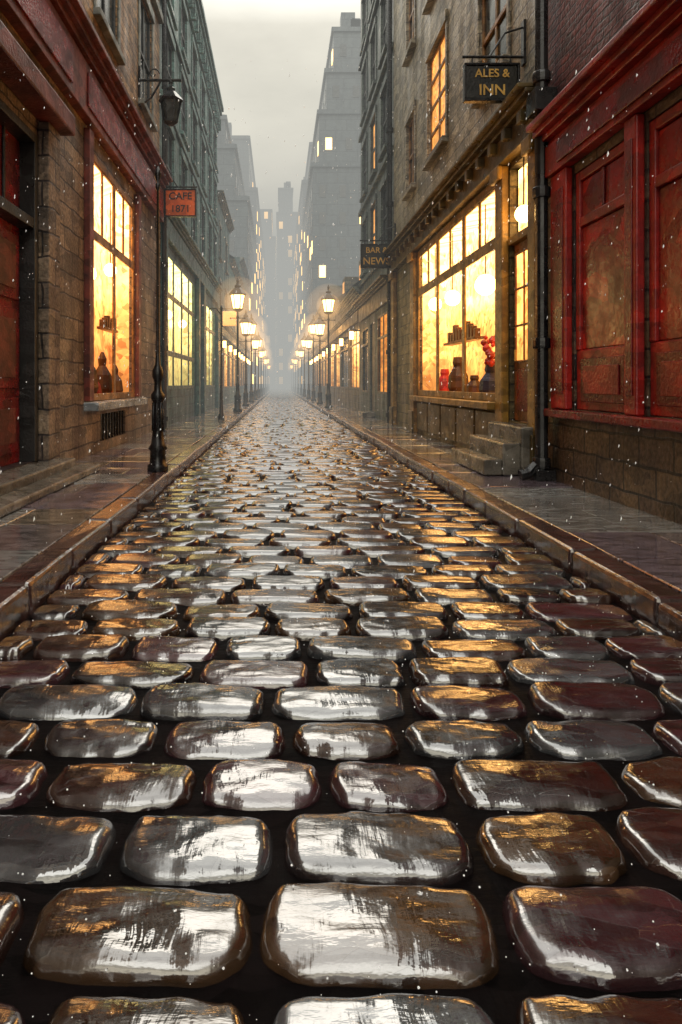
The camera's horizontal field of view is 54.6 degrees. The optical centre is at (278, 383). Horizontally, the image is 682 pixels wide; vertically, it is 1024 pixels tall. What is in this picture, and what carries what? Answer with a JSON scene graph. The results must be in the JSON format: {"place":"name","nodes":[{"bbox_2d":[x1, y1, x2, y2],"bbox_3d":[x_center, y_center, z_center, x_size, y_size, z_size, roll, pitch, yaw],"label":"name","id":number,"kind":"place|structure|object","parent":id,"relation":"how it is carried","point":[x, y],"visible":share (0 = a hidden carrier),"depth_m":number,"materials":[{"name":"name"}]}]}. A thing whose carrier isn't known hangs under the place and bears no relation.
{"place":"outdoors","nodes":[
{"label":"outdoors","id":0,"kind":"place"},
{"bbox_2d":[0,389,270,581],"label":"flagstone pavement","id":1,"kind":"structure","parent":0,"point":[24,537],"depth_m":6.48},
{"bbox_2d":[0,98,37,461],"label":"door frame","id":2,"kind":"object","parent":1,"relation":"on","point":[20,130],"visible":0.77,"depth_m":7.60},
{"bbox_2d":[0,217,18,466],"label":"door leaf","id":3,"kind":"object","parent":2,"relation":"in","point":[9,459],"visible":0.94,"depth_m":7.32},
{"bbox_2d":[0,236,15,445],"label":"panels","id":4,"kind":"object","parent":3,"relation":"attached to","point":[7,338],"depth_m":7.17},
{"bbox_2d":[0,226,18,456],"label":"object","id":5,"kind":"object","parent":3,"relation":"attached to","point":[12,313],"visible":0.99,"depth_m":7.34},
{"bbox_2d":[0,124,19,208],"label":"transom glass","id":6,"kind":"object","parent":2,"relation":"in","point":[12,166],"visible":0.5,"depth_m":7.37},
{"bbox_2d":[0,458,100,517],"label":"door step","id":7,"kind":"object","parent":1,"relation":"on","point":[23,486],"depth_m":6.66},
{"bbox_2d":[0,13,155,471],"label":"ground floor wall","id":8,"kind":"structure","parent":1,"relation":"on","point":[76,420],"depth_m":9.35,"materials":[{"name":"brown stone"}]},
{"bbox_2d":[0,20,74,135],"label":"door hood","id":9,"kind":"object","parent":8,"relation":"attached to","point":[33,91],"depth_m":6.97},
{"bbox_2d":[38,122,59,460],"bbox_3d":[-2.780,-1.010,6.625,0.139,4.180,3.050,0,0,0],"label":"door pilaster","id":10,"kind":"object","parent":8,"relation":"attached to","point":[48,297],"depth_m":7.75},
{"bbox_2d":[0,0,163,221],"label":"shop fascia","id":11,"kind":"structure","parent":8,"relation":"attached to","point":[75,93],"depth_m":8.89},
{"bbox_2d":[94,166,128,391],"bbox_3d":[-3.150,-1.645,11.390,0.400,3.790,3.100,0,0,0],"label":"shop interior","id":12,"kind":"object","parent":8,"relation":"attached to","point":[102,308],"visible":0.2,"depth_m":12.94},
{"bbox_2d":[94,352,122,393],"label":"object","id":13,"kind":"object","parent":12,"relation":"in","point":[104,374],"visible":0.45,"depth_m":11.41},
{"bbox_2d":[100,410,122,440],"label":"cellar bars","id":14,"kind":"object","parent":8,"relation":"on","point":[111,424],"visible":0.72,"depth_m":11.36,"materials":[{"name":"black metal"}]},
{"bbox_2d":[84,128,140,400],"bbox_3d":[-2.804,-1.750,11.400,0.089,4.000,3.600,0,0,0],"label":"shop window surround","id":15,"kind":"object","parent":8,"relation":"attached to","point":[88,261],"visible":0.99,"depth_m":9.68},
{"bbox_2d":[94,154,134,400],"bbox_3d":[-2.861,-1.645,11.390,0.053,3.804,3.114,0,0,0],"label":"shop window frame","id":16,"kind":"object","parent":8,"relation":"in","point":[103,242],"visible":0.63,"depth_m":11.44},
{"bbox_2d":[84,397,146,410],"bbox_3d":[-2.790,0.335,11.375,0.320,0.130,3.550,0,0,0],"label":"shop window sill","id":17,"kind":"structure","parent":8,"relation":"attached to","point":[104,405],"depth_m":10.52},
{"bbox_2d":[147,166,167,471],"bbox_3d":[-1.500,-0.810,8.150,0.260,3.780,0.253,0,0,0],"label":"iron lamp post","id":18,"kind":"object","parent":1,"relation":"on","point":[157,448],"visible":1,"depth_m":8.10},
{"bbox_2d":[160,234,218,428],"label":"pilasters","id":19,"kind":"object","parent":1,"relation":"on","point":[200,348],"visible":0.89,"depth_m":22.77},
{"bbox_2d":[168,244,215,425],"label":"ground floor wall","id":20,"kind":"structure","parent":1,"relation":"on","point":[184,399],"depth_m":20.53,"materials":[{"name":"teal stone"}]},
{"bbox_2d":[168,257,211,385],"bbox_3d":[-3.100,-1.630,22.850,0.300,3.520,13.080,0,0,0],"label":"shop interior","id":21,"kind":"object","parent":20,"relation":"attached to","point":[177,328],"visible":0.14,"depth_m":21.74,"materials":[{"name":"yellow"}]},
{"bbox_2d":[168,252,214,388],"bbox_3d":[-2.854,-1.630,22.850,0.041,3.534,13.094,0,0,0],"label":"shop window frame","id":22,"kind":"object","parent":20,"relation":"attached to","point":[173,299],"visible":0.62,"depth_m":20.23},
{"bbox_2d":[217,197,228,404],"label":"front wall","id":23,"kind":"structure","parent":1,"relation":"on","point":[221,273],"depth_m":33.93,"materials":[{"name":"grey stone"}]},
{"bbox_2d":[229,263,239,402],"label":"front wall","id":24,"kind":"structure","parent":1,"relation":"on","point":[232,281],"depth_m":40.55,"materials":[{"name":"grey stone"}]},
{"bbox_2d":[229,278,245,411],"bbox_3d":[-1.600,-1.560,25.600,2.000,5.280,2.000,0,0,0],"label":"street lamp","id":25,"kind":"object","parent":1,"relation":"on","point":[237,299],"visible":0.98,"depth_m":25.53,"materials":[{"name":"black metal"}]},
{"bbox_2d":[239,310,252,405],"bbox_3d":[-1.600,-1.310,32.000,2.000,4.780,2.000,0,0,0],"label":"street lamp","id":26,"kind":"object","parent":1,"relation":"on","point":[246,324],"visible":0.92,"depth_m":31.93,"materials":[{"name":"black metal"}]},
{"bbox_2d":[202,0,360,384],"label":"sky","id":27,"kind":"structure","parent":0,"point":[260,36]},
{"bbox_2d":[0,57,680,1019],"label":"sleet flurry","id":28,"kind":"object","parent":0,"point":[328,415],"visible":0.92,"depth_m":4.77,"materials":[{"name":"white"}]},
{"bbox_2d":[0,388,681,1023],"bbox_3d":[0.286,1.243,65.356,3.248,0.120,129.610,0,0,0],"label":"cobblestone road","id":29,"kind":"structure","parent":0,"point":[404,920],"depth_m":2.19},
{"bbox_2d":[289,389,681,593],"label":"flagstone pavement","id":30,"kind":"structure","parent":0,"point":[649,545],"depth_m":5.57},
{"bbox_2d":[321,285,335,407],"bbox_3d":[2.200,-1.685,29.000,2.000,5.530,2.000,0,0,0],"label":"street lamp","id":31,"kind":"object","parent":30,"relation":"on","point":[328,300],"visible":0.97,"depth_m":28.93,"materials":[{"name":"black metal"}]},
{"bbox_2d":[325,312,339,404],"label":"front wall","id":32,"kind":"structure","parent":30,"relation":"on","point":[335,395],"depth_m":36.43,"materials":[{"name":"brown stone"}]},
{"bbox_2d":[340,294,360,411],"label":"front wall","id":33,"kind":"structure","parent":30,"relation":"on","point":[350,398],"depth_m":28.72,"materials":[{"name":"brown stone"}]},
{"bbox_2d":[341,327,359,388],"bbox_3d":[3.110,-1.000,28.905,0.041,2.394,7.484,0,0,0],"label":"shop window frame","id":34,"kind":"object","parent":33,"relation":"attached to","point":[351,346],"visible":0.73,"depth_m":28.22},
{"bbox_2d":[352,0,393,421],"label":"dark green townhouse","id":35,"kind":"structure","parent":30,"relation":"on","point":[372,140],"depth_m":21.01,"materials":[{"name":"stone"}]},
{"bbox_2d":[362,311,386,393],"bbox_3d":[3.109,-0.900,21.300,0.041,2.394,5.994,0,0,0],"label":"shop window frame","id":36,"kind":"structure","parent":35,"relation":"in","point":[382,315],"depth_m":20.55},
{"bbox_2d":[364,0,386,268],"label":"window frames","id":37,"kind":"structure","parent":35,"relation":"in","point":[384,28],"depth_m":19.64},
{"bbox_2d":[365,1,385,268],"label":"window glass","id":38,"kind":"structure","parent":35,"relation":"in","point":[365,1],"depth_m":19.61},
{"bbox_2d":[386,0,392,422],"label":"drainpipe","id":39,"kind":"object","parent":35,"relation":"attached to","point":[389,132],"visible":0.69,"depth_m":17.70,"materials":[{"name":"black metal"}]},
{"bbox_2d":[397,153,526,448],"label":"ground floor wall","id":40,"kind":"structure","parent":30,"relation":"on","point":[403,339],"depth_m":14.60,"materials":[{"name":"brown stone"}]},
{"bbox_2d":[409,395,494,409],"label":"shop sill","id":41,"kind":"structure","parent":40,"relation":"attached to","point":[485,405],"depth_m":10.76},
{"bbox_2d":[417,185,494,400],"bbox_3d":[3.099,-1.335,11.875,0.051,3.164,5.444,0,0,0],"label":"shop window frame","id":42,"kind":"object","parent":40,"relation":"attached to","point":[481,252],"visible":0.73,"depth_m":11.47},
{"bbox_2d":[417,402,494,445],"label":"stall riser panels","id":43,"kind":"object","parent":40,"relation":"attached to","point":[446,421],"visible":0.82,"depth_m":11.45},
{"bbox_2d":[423,192,494,390],"bbox_3d":[3.450,-1.335,11.875,0.500,3.150,5.430,0,0,0],"label":"shop interior","id":44,"kind":"object","parent":40,"relation":"attached to","point":[480,312],"visible":0.24,"depth_m":12.93,"materials":[{"name":"yellow"}]},
{"bbox_2d":[448,357,479,391],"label":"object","id":45,"kind":"object","parent":44,"relation":"in","point":[455,378],"visible":0.48,"depth_m":12.05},
{"bbox_2d":[429,205,526,310],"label":"globe lamps","id":46,"kind":"object","parent":44,"relation":"attached to","point":[452,297],"visible":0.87,"depth_m":10.51,"materials":[{"name":"beige"}]},
{"bbox_2d":[389,119,533,272],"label":"shop fascia","id":47,"kind":"structure","parent":40,"relation":"attached to","point":[509,152],"depth_m":10.26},
{"bbox_2d":[388,109,527,264],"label":"shop cornice brackets","id":48,"kind":"object","parent":47,"relation":"attached to","point":[521,119],"visible":0.6,"depth_m":10.54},
{"bbox_2d":[391,148,534,454],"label":"pilasters","id":49,"kind":"object","parent":40,"relation":"attached to","point":[501,314],"visible":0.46,"depth_m":8.83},
{"bbox_2d":[388,133,534,280],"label":"pilaster capitals","id":50,"kind":"object","parent":49,"relation":"attached to","point":[495,174],"visible":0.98,"depth_m":8.80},
{"bbox_2d":[515,239,526,421],"bbox_3d":[3.175,-0.685,8.375,0.050,2.330,0.790,0,0,0],"label":"door leaf","id":51,"kind":"object","parent":40,"relation":"attached to","point":[520,415],"visible":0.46,"depth_m":8.59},
{"bbox_2d":[515,248,526,362],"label":"door muntins","id":52,"kind":"object","parent":51,"relation":"attached to","point":[523,324],"depth_m":8.40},
{"bbox_2d":[517,251,526,359],"bbox_3d":[3.148,-1.000,8.375,0.001,1.400,0.590,0,0,0],"label":"door glass","id":53,"kind":"object","parent":51,"relation":"attached to","point":[520,307],"visible":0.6,"depth_m":8.51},
{"bbox_2d":[517,368,526,411],"bbox_3d":[3.142,0.075,8.375,0.014,0.550,0.550,0,0,0],"label":"door panel","id":54,"kind":"structure","parent":51,"relation":"attached to","point":[522,389],"depth_m":8.44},
{"bbox_2d":[451,421,532,474],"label":"entrance steps","id":55,"kind":"structure","parent":30,"relation":"on","point":[503,446],"depth_m":7.95,"materials":[{"name":"stone"}]},
{"bbox_2d":[548,84,681,524],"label":"ground floor wall","id":56,"kind":"structure","parent":30,"relation":"on","point":[650,481],"depth_m":5.93,"materials":[{"name":"stone"}]},
{"bbox_2d":[551,114,643,415],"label":"pilasters","id":57,"kind":"object","parent":56,"relation":"attached to","point":[634,131],"visible":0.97,"depth_m":5.60,"materials":[{"name":"red paint"}]},
{"bbox_2d":[551,138,631,395],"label":"pilaster panels","id":58,"kind":"object","parent":57,"relation":"attached to","point":[556,290],"visible":1,"depth_m":6.98,"materials":[{"name":"red paint"}]},
{"bbox_2d":[544,409,681,432],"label":"shop sill","id":59,"kind":"structure","parent":56,"relation":"attached to","point":[671,425],"depth_m":5.71,"materials":[{"name":"red paint"}]},
{"bbox_2d":[545,28,681,177],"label":"shop fascia","id":60,"kind":"structure","parent":56,"relation":"attached to","point":[664,87],"depth_m":5.86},
{"bbox_2d":[576,119,659,349],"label":"shutter stiles","id":61,"kind":"object","parent":56,"relation":"attached to","point":[653,239],"visible":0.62,"depth_m":5.47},
{"bbox_2d":[583,117,681,215],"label":"transom panes","id":62,"kind":"object","parent":61,"relation":"attached to","point":[670,145],"visible":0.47,"depth_m":6.05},
{"bbox_2d":[577,339,681,417],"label":"panel","id":63,"kind":"object","parent":56,"relation":"attached to","point":[667,346],"visible":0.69,"depth_m":5.94,"materials":[{"name":"red paint"}]},
{"bbox_2d":[580,350,681,406],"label":"panel moulding","id":64,"kind":"object","parent":63,"relation":"attached to","point":[660,400],"visible":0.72,"depth_m":5.96,"materials":[{"name":"red paint"}]},
{"bbox_2d":[583,361,681,396],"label":"panel field","id":65,"kind":"structure","parent":63,"relation":"attached to","point":[601,379],"depth_m":6.04,"materials":[{"name":"red paint"}]},
{"bbox_2d":[580,100,681,226],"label":"shutter rails","id":66,"kind":"object","parent":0,"point":[667,117],"visible":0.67,"depth_m":6.03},
{"bbox_2d":[583,178,681,348],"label":"shutter panels","id":67,"kind":"object","parent":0,"point":[603,313],"visible":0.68,"depth_m":6.09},
{"label":"ground","id":68,"kind":"structure","parent":0,"visible":0},
{"bbox_2d":[0,389,272,641],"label":"kerb","id":69,"kind":"structure","parent":68,"relation":"on","point":[30,587],"depth_m":4.56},
{"bbox_2d":[159,0,159,311],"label":"side walls","id":70,"kind":"structure","parent":68,"relation":"on","point":[159,92],"depth_m":15.71,"materials":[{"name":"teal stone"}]},
{"bbox_2d":[160,0,215,275],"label":"wall","id":71,"kind":"structure","parent":70,"relation":"attached to","point":[177,90],"depth_m":20.99,"materials":[{"name":"teal stone"}]},
{"bbox_2d":[161,0,167,427],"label":"drainpipe","id":72,"kind":"object","parent":71,"relation":"attached to","point":[164,348],"visible":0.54,"depth_m":15.73,"materials":[{"name":"black metal"}]},
{"bbox_2d":[160,0,218,234],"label":"string course","id":73,"kind":"object","parent":71,"relation":"attached to","point":[176,129],"visible":0.88,"depth_m":21.61,"materials":[{"name":"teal stone"}]},
{"bbox_2d":[160,217,219,305],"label":"fascia","id":74,"kind":"structure","parent":71,"relation":"attached to","point":[177,244],"depth_m":19.88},
{"bbox_2d":[167,0,214,274],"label":"window frames","id":75,"kind":"structure","parent":71,"relation":"in","point":[169,75],"depth_m":20.14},
{"bbox_2d":[168,16,202,252],"bbox_3d":[-2.912,-7.950,23.150,0.001,6.500,13.300,0,0,0],"label":"window glass","id":76,"kind":"object","parent":75,"relation":"in","point":[183,129],"visible":0.21,"depth_m":20.09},
{"bbox_2d":[167,0,216,238],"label":"window lintels","id":77,"kind":"structure","parent":71,"relation":"attached to","point":[171,128],"depth_m":21.51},
{"bbox_2d":[167,0,218,281],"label":"window sills","id":78,"kind":"structure","parent":71,"relation":"attached to","point":[182,133],"depth_m":21.55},
{"bbox_2d":[173,0,216,276],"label":"window jambs","id":79,"kind":"structure","parent":71,"relation":"attached to","point":[196,150],"depth_m":22.77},
{"bbox_2d":[168,217,222,293],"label":"shop cornice","id":80,"kind":"structure","parent":71,"relation":"attached to","point":[183,231],"depth_m":20.67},
{"bbox_2d":[188,0,220,130],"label":"roof cornice brackets","id":81,"kind":"object","parent":71,"relation":"attached to","point":[195,20],"visible":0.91,"depth_m":23.71,"materials":[{"name":"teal stone"}]},
{"bbox_2d":[193,0,223,118],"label":"roof cornice","id":82,"kind":"structure","parent":71,"relation":"attached to","point":[200,14],"depth_m":24.70,"materials":[{"name":"teal stone"}]},
{"bbox_2d":[217,115,256,394],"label":"stepped tower","id":83,"kind":"structure","parent":68,"relation":"on","point":[242,240],"depth_m":62.24,"materials":[{"name":"concrete"}]},
{"bbox_2d":[228,123,262,387],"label":"stepped tower","id":84,"kind":"structure","parent":68,"relation":"on","point":[246,162],"depth_m":87.46,"materials":[{"name":"concrete"}]},
{"bbox_2d":[261,231,265,387],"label":"stepped tower","id":85,"kind":"structure","parent":68,"relation":"on","point":[263,297],"depth_m":127.90,"materials":[{"name":"concrete"}]},
{"bbox_2d":[260,209,275,387],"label":"stepped tower","id":86,"kind":"structure","parent":68,"relation":"on","point":[269,239],"depth_m":190.00,"materials":[{"name":"concrete"}]},
{"bbox_2d":[276,181,297,387],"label":"stepped tower","id":87,"kind":"structure","parent":68,"relation":"on","point":[285,223],"depth_m":186.00,"materials":[{"name":"concrete"}]},
{"bbox_2d":[278,201,291,383],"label":"tower windows","id":88,"kind":"structure","parent":87,"relation":"in","point":[282,202],"depth_m":185.96,"materials":[{"name":"yellow glass"}]},
{"bbox_2d":[292,220,296,389],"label":"stepped tower","id":89,"kind":"structure","parent":68,"relation":"on","point":[294,257],"depth_m":128.48,"materials":[{"name":"concrete"}]},
{"bbox_2d":[296,142,311,391],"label":"stepped tower","id":90,"kind":"structure","parent":68,"relation":"on","point":[300,280],"depth_m":95.01,"materials":[{"name":"concrete"}]},
{"bbox_2d":[302,12,360,394],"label":"stepped tower","id":91,"kind":"structure","parent":68,"relation":"on","point":[338,118],"depth_m":61.62,"materials":[{"name":"concrete"}]},
{"bbox_2d":[304,44,360,383],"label":"tower windows","id":92,"kind":"structure","parent":91,"relation":"in","point":[322,188],"depth_m":61.56,"materials":[{"name":"yellow glass"}]},
{"bbox_2d":[287,389,681,641],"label":"kerb","id":93,"kind":"structure","parent":68,"relation":"on","point":[638,595],"depth_m":4.44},
{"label":"side walls","id":94,"kind":"object","parent":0,"visible":0},
{"bbox_2d":[0,0,158,217],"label":"wall","id":95,"kind":"structure","parent":94,"relation":"attached to","point":[128,72],"depth_m":12.71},
{"bbox_2d":[50,0,172,188],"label":"shop cornice","id":96,"kind":"structure","parent":95,"relation":"attached to","point":[75,19],"depth_m":10.08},
{"bbox_2d":[15,0,162,213],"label":"fascia panels","id":97,"kind":"object","parent":96,"relation":"attached to","point":[41,17],"visible":1,"depth_m":9.42,"materials":[{"name":"red paint"}]},
{"bbox_2d":[94,0,153,118],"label":"window jambs","id":98,"kind":"structure","parent":95,"relation":"attached to","point":[139,27],"depth_m":13.30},
{"bbox_2d":[93,7,157,131],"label":"window sills","id":99,"kind":"structure","parent":95,"relation":"attached to","point":[104,26],"depth_m":11.11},
{"bbox_2d":[103,0,149,109],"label":"window frames","id":100,"kind":"structure","parent":95,"relation":"in","point":[114,30],"depth_m":14.02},
{"bbox_2d":[97,0,147,105],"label":"window glass","id":101,"kind":"object","parent":100,"relation":"in","point":[109,10],"visible":0.33,"depth_m":14.25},
{"bbox_2d":[138,66,182,125],"bbox_3d":[-2.397,-5.865,13.400,0.906,1.170,0.444,0,0,0],"label":"wall lantern","id":102,"kind":"object","parent":95,"relation":"attached to","point":[170,104],"depth_m":13.32,"materials":[{"name":"black metal"}]},
{"bbox_2d":[164,178,197,216],"bbox_3d":[-2.392,-4.550,15.600,0.924,1.160,0.100,0,0,0],"label":"hanging shop sign","id":103,"kind":"object","parent":95,"relation":"attached to","point":[180,202],"visible":0.99,"depth_m":15.57,"materials":[{"name":"orange metal"}]},
{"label":"side walls","id":104,"kind":"object","parent":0,"visible":0},
{"bbox_2d":[548,0,648,178],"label":"wall","id":105,"kind":"structure","parent":104,"relation":"attached to","point":[582,34],"depth_m":6.79,"materials":[{"name":"red brick"}]},
{"bbox_2d":[518,0,556,480],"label":"drainpipe","id":106,"kind":"object","parent":105,"relation":"attached to","point":[538,100],"visible":0.97,"depth_m":7.36,"materials":[{"name":"black metal"}]},
{"bbox_2d":[526,0,681,144],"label":"shop cornice","id":107,"kind":"structure","parent":105,"relation":"attached to","point":[648,29],"depth_m":5.73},
{"bbox_2d":[556,33,681,161],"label":"fascia rail","id":108,"kind":"object","parent":107,"relation":"attached to","point":[660,66],"visible":1,"depth_m":5.61,"materials":[{"name":"red paint"}]},
{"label":"side walls","id":109,"kind":"object","parent":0,"visible":0},
{"bbox_2d":[394,0,534,234],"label":"wall","id":110,"kind":"structure","parent":109,"relation":"attached to","point":[410,87],"depth_m":12.89,"materials":[{"name":"beige stone"}]},
{"bbox_2d":[360,223,395,267],"bbox_3d":[2.627,-3.660,17.400,0.954,1.180,0.100,0,0,0],"label":"hanging shop sign","id":111,"kind":"object","parent":110,"relation":"attached to","point":[372,256],"visible":0.79,"depth_m":17.37,"materials":[{"name":"black metal"}]},
{"bbox_2d":[404,9,447,127],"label":"window lintels","id":112,"kind":"structure","parent":110,"relation":"attached to","point":[433,43],"depth_m":13.05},
{"bbox_2d":[432,38,444,149],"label":"lit window panes","id":113,"kind":"object","parent":110,"relation":"attached to","point":[435,95],"visible":0.4,"depth_m":13.06,"materials":[{"name":"yellow"}]},
{"bbox_2d":[402,0,511,200],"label":"window sills","id":114,"kind":"structure","parent":110,"relation":"attached to","point":[442,142],"depth_m":13.33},
{"bbox_2d":[409,0,505,184],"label":"window frames","id":115,"kind":"structure","parent":110,"relation":"in","point":[491,31],"depth_m":12.79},
{"bbox_2d":[410,0,505,182],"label":"window glass","id":116,"kind":"object","parent":115,"relation":"in","point":[489,17],"visible":0.33,"depth_m":9.75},
{"bbox_2d":[405,0,510,190],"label":"window jambs","id":117,"kind":"structure","parent":110,"relation":"attached to","point":[508,26],"depth_m":12.06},
{"bbox_2d":[383,82,534,257],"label":"shop cornice","id":118,"kind":"structure","parent":110,"relation":"attached to","point":[512,104],"depth_m":9.74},
{"bbox_2d":[462,19,525,103],"bbox_3d":[2.707,-4.060,8.270,0.794,1.020,0.100,0,0,0],"label":"hanging shop sign","id":119,"kind":"object","parent":110,"relation":"attached to","point":[500,80],"visible":0.96,"depth_m":8.24,"materials":[{"name":"black metal"}]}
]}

